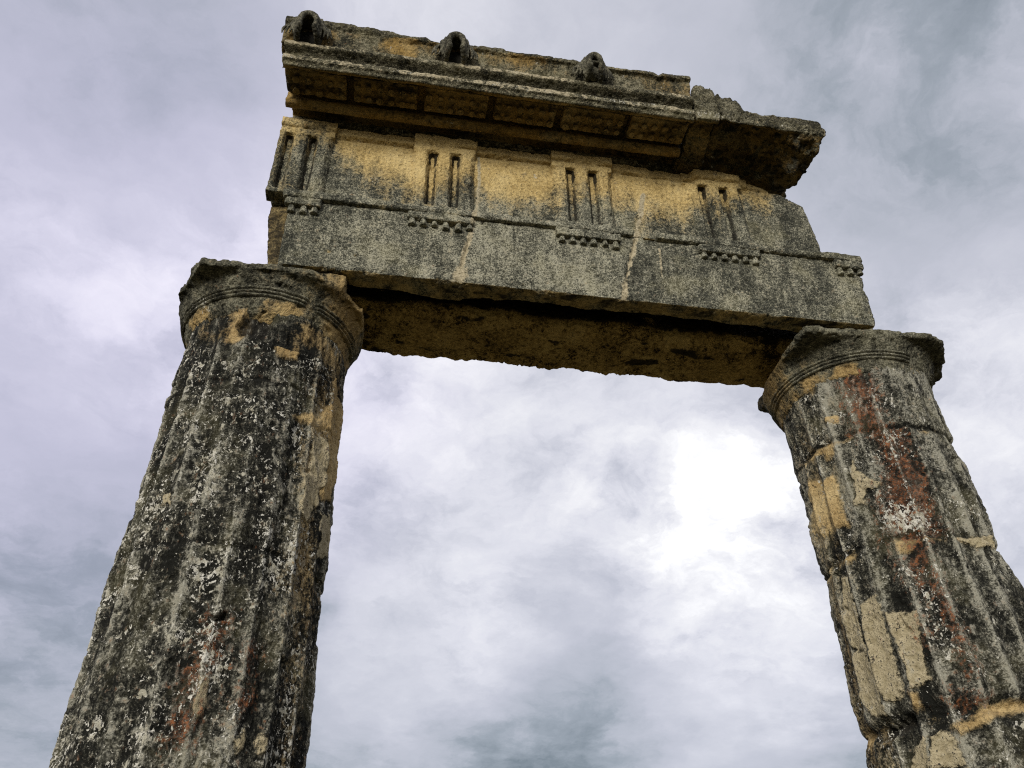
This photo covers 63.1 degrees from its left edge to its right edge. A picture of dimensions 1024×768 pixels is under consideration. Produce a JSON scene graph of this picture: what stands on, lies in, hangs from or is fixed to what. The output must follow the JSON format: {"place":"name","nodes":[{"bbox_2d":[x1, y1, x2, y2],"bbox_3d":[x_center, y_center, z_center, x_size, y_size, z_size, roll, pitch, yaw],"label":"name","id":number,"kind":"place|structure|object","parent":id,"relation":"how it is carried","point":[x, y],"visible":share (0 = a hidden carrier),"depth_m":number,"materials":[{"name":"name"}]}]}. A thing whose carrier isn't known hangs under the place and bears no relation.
{"place":"outdoors","nodes":[
{"label":"outdoors","id":0,"kind":"place"},
{"bbox_2d":[0,0,1023,767],"label":"sky","id":1,"kind":"structure","parent":0,"point":[529,567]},
{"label":"ground","id":2,"kind":"structure","parent":0,"visible":0},
{"bbox_2d":[49,257,363,767],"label":"column","id":3,"kind":"structure","parent":2,"relation":"on","point":[202,650],"depth_m":3.25,"materials":[{"name":"stone"}]},
{"bbox_2d":[267,188,874,332],"bbox_3d":[0.346,-0.598,4.500,3.304,0.516,0.278,5,-36,-8],"label":"architrave","id":4,"kind":"object","parent":3,"relation":"on","point":[440,253],"visible":0.97,"depth_m":4.38,"materials":[{"name":"stone"}]},
{"bbox_2d":[265,116,820,251],"bbox_3d":[0.205,-0.922,4.979,3.143,0.639,0.677,5,-36,-8],"label":"frieze","id":5,"kind":"object","parent":4,"relation":"on","point":[420,169],"visible":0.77,"depth_m":4.74,"materials":[{"name":"stone"}]},
{"bbox_2d":[281,10,694,173],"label":"cornice","id":6,"kind":"structure","parent":5,"relation":"on","point":[454,85],"depth_m":4.70,"materials":[{"name":"stone"}]},
{"bbox_2d":[672,85,719,173],"bbox_3d":[1.044,-1.358,5.237,0.183,0.361,1.014,5,-36,-8],"label":"cornice fragment","id":7,"kind":"object","parent":5,"relation":"on","point":[692,146],"visible":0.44,"depth_m":4.91,"materials":[{"name":"stone"}]},
{"bbox_2d":[701,94,825,197],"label":"broken cornice end","id":8,"kind":"structure","parent":5,"relation":"on","point":[771,154],"depth_m":4.95,"materials":[{"name":"stone"}]},
{"bbox_2d":[347,284,797,387],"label":"backing beam","id":9,"kind":"structure","parent":3,"relation":"on","point":[547,336],"depth_m":4.61,"materials":[{"name":"stone"}]},
{"bbox_2d":[757,325,1023,767],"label":"column","id":10,"kind":"structure","parent":2,"relation":"on","point":[926,592],"depth_m":3.84,"materials":[{"name":"stone"}]}
]}

